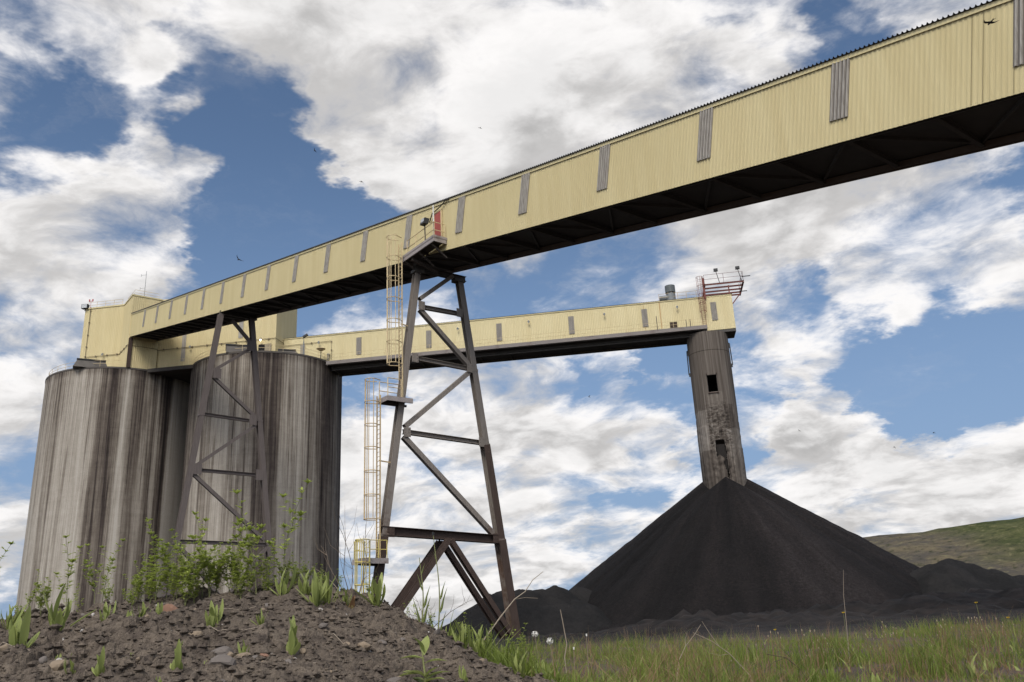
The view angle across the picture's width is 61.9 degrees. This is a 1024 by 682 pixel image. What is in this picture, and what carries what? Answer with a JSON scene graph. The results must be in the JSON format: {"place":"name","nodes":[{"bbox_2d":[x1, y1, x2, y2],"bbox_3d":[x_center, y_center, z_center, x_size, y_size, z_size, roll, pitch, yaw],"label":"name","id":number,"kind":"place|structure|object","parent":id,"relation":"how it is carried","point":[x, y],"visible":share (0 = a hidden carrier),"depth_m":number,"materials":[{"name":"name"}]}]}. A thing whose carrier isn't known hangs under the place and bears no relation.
{"place":"outdoors","nodes":[
{"label":"outdoors","id":0,"kind":"place"},
{"bbox_2d":[0,0,1023,629],"label":"sky","id":1,"kind":"structure","parent":0,"point":[174,141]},
{"bbox_2d":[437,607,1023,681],"bbox_3d":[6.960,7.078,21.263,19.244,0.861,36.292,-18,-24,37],"label":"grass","id":2,"kind":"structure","parent":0,"point":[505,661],"depth_m":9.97,"materials":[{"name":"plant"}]},
{"bbox_2d":[454,587,1023,681],"bbox_3d":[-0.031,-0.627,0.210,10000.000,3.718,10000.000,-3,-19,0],"label":"ground","id":3,"kind":"structure","parent":0,"point":[913,606],"depth_m":35.96,"materials":[{"name":"plant"}]},
{"bbox_2d":[15,358,189,612],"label":"silo","id":4,"kind":"object","parent":3,"relation":"on","point":[109,464],"visible":0.73,"depth_m":130.23,"materials":[{"name":"concrete"}]},
{"bbox_2d":[80,290,296,383],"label":"head house","id":5,"kind":"structure","parent":4,"relation":"on","point":[106,335],"depth_m":138.22,"materials":[{"name":"beige metal"}]},
{"bbox_2d":[162,310,274,596],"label":"trestle","id":6,"kind":"object","parent":3,"relation":"on","point":[194,469],"visible":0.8,"depth_m":96.60,"materials":[{"name":"grey metal"}]},
{"bbox_2d":[130,0,1023,340],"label":"conveyor gallery","id":7,"kind":"object","parent":6,"relation":"on","point":[944,88],"visible":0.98,"depth_m":42.53,"materials":[{"name":"beige metal"}]},
{"bbox_2d":[434,211,440,235],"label":"door","id":8,"kind":"structure","parent":7,"relation":"in","point":[437,216],"depth_m":61.87,"materials":[{"name":"red paint"}]},
{"bbox_2d":[174,344,341,594],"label":"silo","id":9,"kind":"object","parent":3,"relation":"on","point":[301,400],"visible":0.73,"depth_m":127.40,"materials":[{"name":"concrete"}]},
{"bbox_2d":[0,576,545,681],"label":"dirt mound","id":10,"kind":"object","parent":3,"relation":"on","point":[378,621],"visible":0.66,"depth_m":4.41,"materials":[{"name":"soil"}]},
{"bbox_2d":[0,604,23,629],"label":"broadleaf weed","id":11,"kind":"object","parent":10,"relation":"on","point":[9,617],"visible":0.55,"depth_m":4.88,"materials":[{"name":"green plant"}]},
{"bbox_2d":[8,602,39,647],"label":"broadleaf weed","id":12,"kind":"object","parent":10,"relation":"on","point":[19,634],"visible":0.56,"depth_m":4.20,"materials":[{"name":"green plant"}]},
{"bbox_2d":[13,589,34,618],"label":"leafy weed","id":13,"kind":"object","parent":10,"relation":"on","point":[30,601],"visible":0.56,"depth_m":5.25,"materials":[{"name":"green plant"}]},
{"bbox_2d":[32,569,51,614],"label":"leafy weed","id":14,"kind":"object","parent":10,"relation":"on","point":[41,598],"visible":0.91,"depth_m":5.29,"materials":[{"name":"green plant"}]},
{"bbox_2d":[49,660,68,670],"bbox_3d":[-1.979,1.419,3.726,0.082,0.051,0.078,-6,-5,14],"label":"stone","id":15,"kind":"object","parent":10,"relation":"on","point":[56,665],"visible":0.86,"depth_m":3.70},
{"bbox_2d":[42,583,94,630],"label":"broadleaf weed","id":16,"kind":"object","parent":10,"relation":"on","point":[55,616],"visible":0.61,"depth_m":4.72,"materials":[{"name":"green plant"}]},
{"bbox_2d":[54,534,82,610],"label":"leafy weed","id":17,"kind":"object","parent":10,"relation":"on","point":[70,565],"visible":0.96,"depth_m":5.58,"materials":[{"name":"green plant"}]},
{"bbox_2d":[64,659,75,673],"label":"broadleaf weed","id":18,"kind":"object","parent":10,"relation":"on","point":[71,666],"visible":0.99,"depth_m":3.68,"materials":[{"name":"green plant"}]},
{"bbox_2d":[81,543,102,602],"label":"leafy weed","id":19,"kind":"object","parent":10,"relation":"on","point":[90,572],"visible":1,"depth_m":5.64,"materials":[{"name":"green plant"}]},
{"bbox_2d":[91,646,104,676],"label":"broadleaf weed","id":20,"kind":"object","parent":10,"relation":"on","point":[99,668],"visible":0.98,"depth_m":3.56,"materials":[{"name":"green plant"}]},
{"bbox_2d":[99,601,115,621],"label":"broadleaf weed","id":21,"kind":"object","parent":10,"relation":"on","point":[106,612],"visible":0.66,"depth_m":4.98,"materials":[{"name":"green plant"}]},
{"bbox_2d":[102,579,113,599],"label":"leafy weed","id":22,"kind":"object","parent":10,"relation":"on","point":[108,593],"visible":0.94,"depth_m":5.46,"materials":[{"name":"green plant"}]},
{"bbox_2d":[98,538,125,602],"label":"leafy weed","id":23,"kind":"object","parent":10,"relation":"on","point":[111,562],"visible":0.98,"depth_m":5.74,"materials":[{"name":"green plant"}]},
{"bbox_2d":[122,572,142,603],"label":"leafy weed","id":24,"kind":"object","parent":10,"relation":"on","point":[130,594],"visible":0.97,"depth_m":5.52,"materials":[{"name":"green plant"}]},
{"bbox_2d":[123,560,157,598],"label":"leafy weed","id":25,"kind":"object","parent":10,"relation":"on","point":[139,588],"visible":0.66,"depth_m":5.76,"materials":[{"name":"green plant"}]},
{"bbox_2d":[131,602,150,617],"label":"broadleaf weed","id":26,"kind":"object","parent":10,"relation":"on","point":[143,611],"visible":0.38,"depth_m":4.70,"materials":[{"name":"green plant"}]},
{"bbox_2d":[141,553,168,601],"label":"leafy weed","id":27,"kind":"object","parent":10,"relation":"on","point":[151,578],"visible":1,"depth_m":5.59,"materials":[{"name":"green plant"}]},
{"bbox_2d":[140,517,177,600],"bbox_3d":[-2.419,1.508,5.859,0.274,0.560,0.234,9,-22,-31],"label":"leafy weed","id":28,"kind":"object","parent":10,"relation":"on","point":[157,558],"visible":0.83,"depth_m":5.83,"materials":[{"name":"green plant"}]},
{"bbox_2d":[155,602,162,614],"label":"broadleaf weed","id":29,"kind":"object","parent":10,"relation":"on","point":[159,610],"visible":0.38,"depth_m":4.77,"materials":[{"name":"green plant"}]},
{"bbox_2d":[159,538,177,598],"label":"leafy weed","id":30,"kind":"object","parent":10,"relation":"on","point":[167,567],"visible":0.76,"depth_m":5.82,"materials":[{"name":"green plant"}]},
{"bbox_2d":[163,604,177,611],"bbox_3d":[-2.092,1.643,5.188,0.132,0.080,0.124,14,-35,-17],"label":"stone","id":31,"kind":"object","parent":10,"relation":"on","point":[169,607],"visible":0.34,"depth_m":5.15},
{"bbox_2d":[167,559,183,600],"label":"leafy weed","id":32,"kind":"object","parent":10,"relation":"on","point":[173,589],"visible":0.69,"depth_m":5.60,"materials":[{"name":"green plant"}]},
{"bbox_2d":[167,550,184,599],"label":"leafy weed","id":33,"kind":"object","parent":10,"relation":"on","point":[178,573],"visible":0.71,"depth_m":5.62,"materials":[{"name":"green plant"}]},
{"bbox_2d":[170,639,182,669],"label":"broadleaf weed","id":34,"kind":"object","parent":10,"relation":"on","point":[176,662],"visible":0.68,"depth_m":3.64,"materials":[{"name":"green plant"}]},
{"bbox_2d":[169,528,189,586],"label":"leafy weed","id":35,"kind":"object","parent":10,"relation":"on","point":[171,529],"visible":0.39,"depth_m":5.83,"materials":[{"name":"green plant"}]},
{"bbox_2d":[177,544,201,596],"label":"leafy weed","id":36,"kind":"object","parent":10,"relation":"on","point":[182,545],"visible":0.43,"depth_m":5.66,"materials":[{"name":"green plant"}]},
{"bbox_2d":[170,536,209,605],"bbox_3d":[-2.098,1.501,5.554,0.212,0.470,0.197,-8,-19,16],"label":"leafy weed","id":37,"kind":"object","parent":10,"relation":"on","point":[187,572],"visible":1,"depth_m":5.54,"materials":[{"name":"green plant"}]},
{"bbox_2d":[183,542,207,602],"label":"leafy weed","id":38,"kind":"object","parent":10,"relation":"on","point":[196,592],"visible":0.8,"depth_m":5.62,"materials":[{"name":"green plant"}]},
{"bbox_2d":[188,511,221,596],"bbox_3d":[-2.109,1.458,5.819,0.238,0.604,0.192,-13,-21,28],"label":"leafy weed","id":39,"kind":"object","parent":10,"relation":"on","point":[195,537],"visible":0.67,"depth_m":5.81,"materials":[{"name":"green plant"}]},
{"bbox_2d":[187,536,231,597],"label":"leafy weed","id":40,"kind":"object","parent":10,"relation":"on","point":[212,567],"visible":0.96,"depth_m":5.67,"materials":[{"name":"green plant"}]},
{"bbox_2d":[197,542,222,586],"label":"leafy weed","id":41,"kind":"object","parent":10,"relation":"on","point":[214,558],"visible":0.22,"depth_m":5.91,"materials":[{"name":"green plant"}]},
{"bbox_2d":[205,599,223,626],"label":"broadleaf weed","id":42,"kind":"object","parent":10,"relation":"on","point":[212,618],"visible":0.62,"depth_m":4.58,"materials":[{"name":"green plant"}]},
{"bbox_2d":[210,549,228,590],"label":"leafy weed","id":43,"kind":"object","parent":10,"relation":"on","point":[218,581],"visible":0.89,"depth_m":5.73,"materials":[{"name":"green plant"}]},
{"bbox_2d":[208,540,230,591],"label":"leafy weed","id":44,"kind":"object","parent":10,"relation":"on","point":[219,552],"visible":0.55,"depth_m":5.78,"materials":[{"name":"green plant"}]},
{"bbox_2d":[208,654,235,667],"bbox_3d":[-1.187,1.318,3.498,0.109,0.068,0.087,-6,-33,0],"label":"stone","id":45,"kind":"object","parent":10,"relation":"on","point":[227,661],"visible":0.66,"depth_m":3.48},
{"bbox_2d":[211,646,233,654],"bbox_3d":[-1.411,1.506,4.129,0.121,0.058,0.112,-2,-19,-4],"label":"stone","id":46,"kind":"object","parent":10,"relation":"on","point":[222,650],"visible":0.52,"depth_m":4.10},
{"bbox_2d":[218,542,242,590],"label":"leafy weed","id":47,"kind":"object","parent":10,"relation":"on","point":[226,578],"visible":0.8,"depth_m":5.75,"materials":[{"name":"green plant"}]},
{"bbox_2d":[226,538,240,594],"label":"leafy weed","id":48,"kind":"object","parent":10,"relation":"on","point":[233,560],"visible":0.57,"depth_m":5.82,"materials":[{"name":"green plant"}]},
{"bbox_2d":[221,533,252,594],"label":"leafy weed","id":49,"kind":"object","parent":10,"relation":"on","point":[234,562],"visible":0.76,"depth_m":5.75,"materials":[{"name":"green plant"}]},
{"bbox_2d":[228,556,259,598],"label":"leafy weed","id":50,"kind":"object","parent":10,"relation":"on","point":[241,585],"visible":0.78,"depth_m":5.62,"materials":[{"name":"green plant"}]},
{"bbox_2d":[238,640,249,652],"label":"broadleaf weed","id":51,"kind":"object","parent":10,"relation":"on","point":[244,647],"visible":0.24,"depth_m":4.10,"materials":[{"name":"green plant"}]},
{"bbox_2d":[238,549,255,590],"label":"leafy weed","id":52,"kind":"object","parent":10,"relation":"on","point":[242,579],"visible":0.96,"depth_m":5.58,"materials":[{"name":"green plant"}]},
{"bbox_2d":[230,489,266,592],"bbox_3d":[-1.730,1.361,5.616,0.267,0.758,0.220,-6,-19,9],"label":"leafy weed","id":53,"kind":"object","parent":10,"relation":"on","point":[246,538],"visible":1,"depth_m":5.61,"materials":[{"name":"green plant"}]},
{"bbox_2d":[243,553,257,591],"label":"leafy weed","id":54,"kind":"object","parent":10,"relation":"on","point":[253,580],"visible":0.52,"depth_m":5.78,"materials":[{"name":"green plant"}]},
{"bbox_2d":[251,609,267,624],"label":"broadleaf weed","id":55,"kind":"object","parent":10,"relation":"on","point":[260,621],"visible":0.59,"depth_m":4.51,"materials":[{"name":"green plant"}]},
{"bbox_2d":[256,537,280,590],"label":"leafy weed","id":56,"kind":"object","parent":10,"relation":"on","point":[264,576],"visible":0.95,"depth_m":5.64,"materials":[{"name":"green plant"}]},
{"bbox_2d":[0,577,555,681],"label":"dirt crumbs","id":57,"kind":"object","parent":10,"relation":"on","point":[238,674],"visible":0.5,"depth_m":4.37,"materials":[{"name":"soil"}]},
{"bbox_2d":[270,565,295,595],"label":"broadleaf weed","id":58,"kind":"object","parent":10,"relation":"on","point":[280,588],"visible":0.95,"depth_m":5.08,"materials":[{"name":"green plant"}]},
{"bbox_2d":[276,552,295,578],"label":"leafy weed","id":59,"kind":"object","parent":10,"relation":"on","point":[287,568],"visible":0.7,"depth_m":5.86,"materials":[{"name":"green plant"}]},
{"bbox_2d":[265,478,312,585],"bbox_3d":[-1.518,1.318,5.840,0.291,0.739,0.234,-5,-19,5],"label":"leafy weed","id":60,"kind":"object","parent":10,"relation":"on","point":[300,514],"visible":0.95,"depth_m":5.89,"materials":[{"name":"green plant"}]},
{"bbox_2d":[286,615,300,654],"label":"broadleaf weed","id":61,"kind":"object","parent":10,"relation":"on","point":[293,645],"visible":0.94,"depth_m":4.13,"materials":[{"name":"green plant"}]},
{"bbox_2d":[287,555,301,586],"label":"leafy weed","id":62,"kind":"object","parent":10,"relation":"on","point":[298,573],"visible":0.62,"depth_m":5.78,"materials":[{"name":"green plant"}]},
{"bbox_2d":[299,557,316,579],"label":"leafy weed","id":63,"kind":"object","parent":10,"relation":"on","point":[305,569],"visible":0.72,"depth_m":6.09,"materials":[{"name":"green plant"}]},
{"bbox_2d":[298,570,321,595],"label":"broadleaf weed","id":64,"kind":"object","parent":10,"relation":"on","point":[305,588],"visible":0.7,"depth_m":5.12,"materials":[{"name":"green plant"}]},
{"bbox_2d":[296,569,335,606],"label":"broadleaf weed","id":65,"kind":"object","parent":10,"relation":"on","point":[317,593],"visible":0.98,"depth_m":4.92,"materials":[{"name":"green plant"}]},
{"bbox_2d":[311,571,339,604],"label":"broadleaf weed","id":66,"kind":"object","parent":10,"relation":"on","point":[328,595],"visible":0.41,"depth_m":5.18,"materials":[{"name":"green plant"}]},
{"bbox_2d":[336,588,351,603],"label":"broadleaf weed","id":67,"kind":"object","parent":10,"relation":"on","point":[345,598],"visible":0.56,"depth_m":5.68,"materials":[{"name":"green plant"}]},
{"bbox_2d":[313,504,382,592],"bbox_3d":[-1.226,1.585,6.221,0.424,0.720,0.924,8,-21,-29],"label":"dead shrub","id":68,"kind":"object","parent":10,"relation":"on","point":[345,539],"visible":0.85,"depth_m":6.09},
{"bbox_2d":[345,596,354,608],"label":"broadleaf weed","id":69,"kind":"object","parent":10,"relation":"on","point":[352,604],"visible":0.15,"depth_m":5.59,"materials":[{"name":"red plant"}]},
{"bbox_2d":[357,641,371,650],"bbox_3d":[-0.775,1.600,4.461,0.094,0.050,0.075,-17,-37,20],"label":"stone","id":70,"kind":"object","parent":10,"relation":"on","point":[366,646],"visible":0.79,"depth_m":4.44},
{"bbox_2d":[354,572,385,606],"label":"broadleaf weed","id":71,"kind":"object","parent":10,"relation":"on","point":[378,588],"visible":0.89,"depth_m":5.78,"materials":[{"name":"green plant"}]},
{"bbox_2d":[412,557,429,622],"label":"flower stalk","id":72,"kind":"object","parent":10,"relation":"on","point":[423,619],"visible":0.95,"depth_m":6.19,"materials":[{"name":"green plant"}]},
{"bbox_2d":[400,635,447,681],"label":"broadleaf plant","id":73,"kind":"object","parent":10,"relation":"on","point":[424,643],"visible":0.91,"depth_m":4.20,"materials":[{"name":"green plant"}]},
{"bbox_2d":[427,532,446,629],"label":"flower stalk","id":74,"kind":"object","parent":10,"relation":"on","point":[442,603],"visible":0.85,"depth_m":6.21,"materials":[{"name":"green plant"}]},
{"bbox_2d":[403,591,472,626],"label":"dead shrub","id":75,"kind":"object","parent":10,"relation":"on","point":[409,613],"visible":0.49,"depth_m":6.48,"materials":[{"name":"brown plant"}]},
{"bbox_2d":[451,620,470,648],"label":"broadleaf weed","id":76,"kind":"object","parent":10,"relation":"on","point":[462,635],"visible":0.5,"depth_m":5.87,"materials":[{"name":"green plant"}]},
{"bbox_2d":[458,665,467,681],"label":"broadleaf weed","id":77,"kind":"object","parent":10,"relation":"on","point":[463,676],"visible":0.9,"depth_m":4.38,"materials":[{"name":"green plant"}]},
{"bbox_2d":[469,625,497,657],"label":"broadleaf weed","id":78,"kind":"object","parent":10,"relation":"on","point":[474,646],"visible":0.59,"depth_m":5.92,"materials":[{"name":"green plant"}]},
{"bbox_2d":[484,573,540,648],"bbox_3d":[-0.076,2.039,6.186,0.646,0.681,0.058,-3,-19,0],"label":"dead branch","id":79,"kind":"object","parent":10,"relation":"on","point":[507,608],"visible":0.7,"depth_m":6.19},
{"bbox_2d":[516,623,526,653],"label":"leafy weed","id":80,"kind":"object","parent":10,"relation":"on","point":[521,641],"visible":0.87,"depth_m":6.11,"materials":[{"name":"green plant"}]},
{"bbox_2d":[510,649,533,678],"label":"broadleaf weed","id":81,"kind":"object","parent":10,"relation":"on","point":[516,667],"visible":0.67,"depth_m":5.30,"materials":[{"name":"green plant"}]},
{"bbox_2d":[535,662,560,680],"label":"broadleaf weed","id":82,"kind":"object","parent":10,"relation":"on","point":[549,673],"visible":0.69,"depth_m":4.85,"materials":[{"name":"green plant"}]},
{"bbox_2d":[354,539,369,593],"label":"caged ladder","id":83,"kind":"object","parent":3,"relation":"on","point":[356,556],"visible":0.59,"depth_m":53.16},
{"bbox_2d":[372,265,521,638],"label":"trestle","id":84,"kind":"object","parent":3,"relation":"on","point":[495,535],"visible":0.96,"depth_m":60.27,"materials":[{"name":"grey paint"}]},
{"bbox_2d":[352,540,388,565],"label":"access platform","id":85,"kind":"structure","parent":84,"relation":"attached to","point":[374,561],"depth_m":54.44,"materials":[{"name":"metal"}]},
{"bbox_2d":[363,378,380,557],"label":"caged ladder","id":86,"kind":"object","parent":84,"relation":"attached to","point":[377,447],"visible":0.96,"depth_m":56.90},
{"bbox_2d":[386,234,402,396],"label":"caged ladder","id":87,"kind":"object","parent":84,"relation":"attached to","point":[398,318],"visible":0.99,"depth_m":61.49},
{"bbox_2d":[378,377,412,406],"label":"access platform","id":88,"kind":"structure","parent":84,"relation":"attached to","point":[388,400],"depth_m":58.89,"materials":[{"name":"metal"}]},
{"bbox_2d":[400,205,447,274],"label":"access platform","id":89,"kind":"structure","parent":84,"relation":"attached to","point":[427,246],"depth_m":61.66,"materials":[{"name":"metal"}]},
{"bbox_2d":[442,585,611,639],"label":"coal pile","id":90,"kind":"object","parent":3,"relation":"on","point":[539,612],"visible":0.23,"depth_m":95.62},
{"bbox_2d":[560,610,566,674],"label":"dead stalk","id":91,"kind":"object","parent":3,"relation":"on","point":[566,643],"visible":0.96,"depth_m":6.21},
{"bbox_2d":[686,330,746,488],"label":"stacking tube","id":92,"kind":"object","parent":3,"relation":"on","point":[710,364],"visible":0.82,"depth_m":123.59,"materials":[{"name":"concrete"}]},
{"bbox_2d":[284,290,735,376],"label":"conveyor gallery","id":93,"kind":"object","parent":92,"relation":"on","point":[660,323],"visible":0.91,"depth_m":132.35,"materials":[{"name":"metal"}]},
{"bbox_2d":[659,284,675,300],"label":"exhaust fan","id":94,"kind":"object","parent":93,"relation":"on","point":[670,289],"visible":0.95,"depth_m":131.13},
{"bbox_2d":[696,276,706,324],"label":"caged ladder","id":95,"kind":"object","parent":93,"relation":"attached to","point":[703,301],"visible":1,"depth_m":128.91,"materials":[{"name":"red metal"}]},
{"bbox_2d":[702,266,749,303],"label":"roof platform","id":96,"kind":"structure","parent":93,"relation":"on","point":[740,291],"depth_m":130.51,"materials":[{"name":"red metal"}]},
{"bbox_2d":[694,622,750,676],"bbox_3d":[1.865,2.795,7.445,0.525,0.682,0.045,-3,-19,0],"label":"dead stalk","id":97,"kind":"object","parent":3,"relation":"on","point":[720,647],"visible":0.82,"depth_m":7.47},
{"bbox_2d":[569,477,922,631],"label":"coal pile","id":98,"kind":"object","parent":3,"relation":"on","point":[725,546],"visible":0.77,"depth_m":101.17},
{"bbox_2d":[767,654,806,679],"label":"dead stalk","id":99,"kind":"object","parent":3,"relation":"on","point":[789,660],"visible":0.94,"depth_m":7.17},
{"bbox_2d":[560,621,1023,681],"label":"broadleaf cover","id":100,"kind":"object","parent":3,"relation":"on","point":[972,663],"visible":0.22,"depth_m":11.62,"materials":[{"name":"green plant"}]},
{"bbox_2d":[843,573,849,657],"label":"dead stalk","id":101,"kind":"object","parent":3,"relation":"on","point":[844,606],"visible":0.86,"depth_m":10.74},
{"bbox_2d":[871,672,879,681],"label":"broadleaf weed","id":102,"kind":"object","parent":3,"relation":"on","point":[873,678],"visible":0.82,"depth_m":7.12,"materials":[{"name":"green plant"}]},
{"bbox_2d":[910,558,1023,593],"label":"coal pile","id":103,"kind":"object","parent":3,"relation":"on","point":[948,575],"visible":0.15,"depth_m":97.75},
{"bbox_2d":[968,663,982,678],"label":"broadleaf weed","id":104,"kind":"object","parent":3,"relation":"on","point":[973,670],"visible":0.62,"depth_m":7.83,"materials":[{"name":"green plant"}]},
{"bbox_2d":[982,657,994,672],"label":"broadleaf weed","id":105,"kind":"object","parent":3,"relation":"on","point":[990,666],"visible":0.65,"depth_m":8.42,"materials":[{"name":"green plant"}]},
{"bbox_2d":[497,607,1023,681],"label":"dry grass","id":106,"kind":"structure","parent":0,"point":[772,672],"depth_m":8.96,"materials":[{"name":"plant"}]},
{"bbox_2d":[863,517,1023,575],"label":"hill","id":107,"kind":"structure","parent":0,"point":[998,544],"depth_m":216.26,"materials":[{"name":"plant"}]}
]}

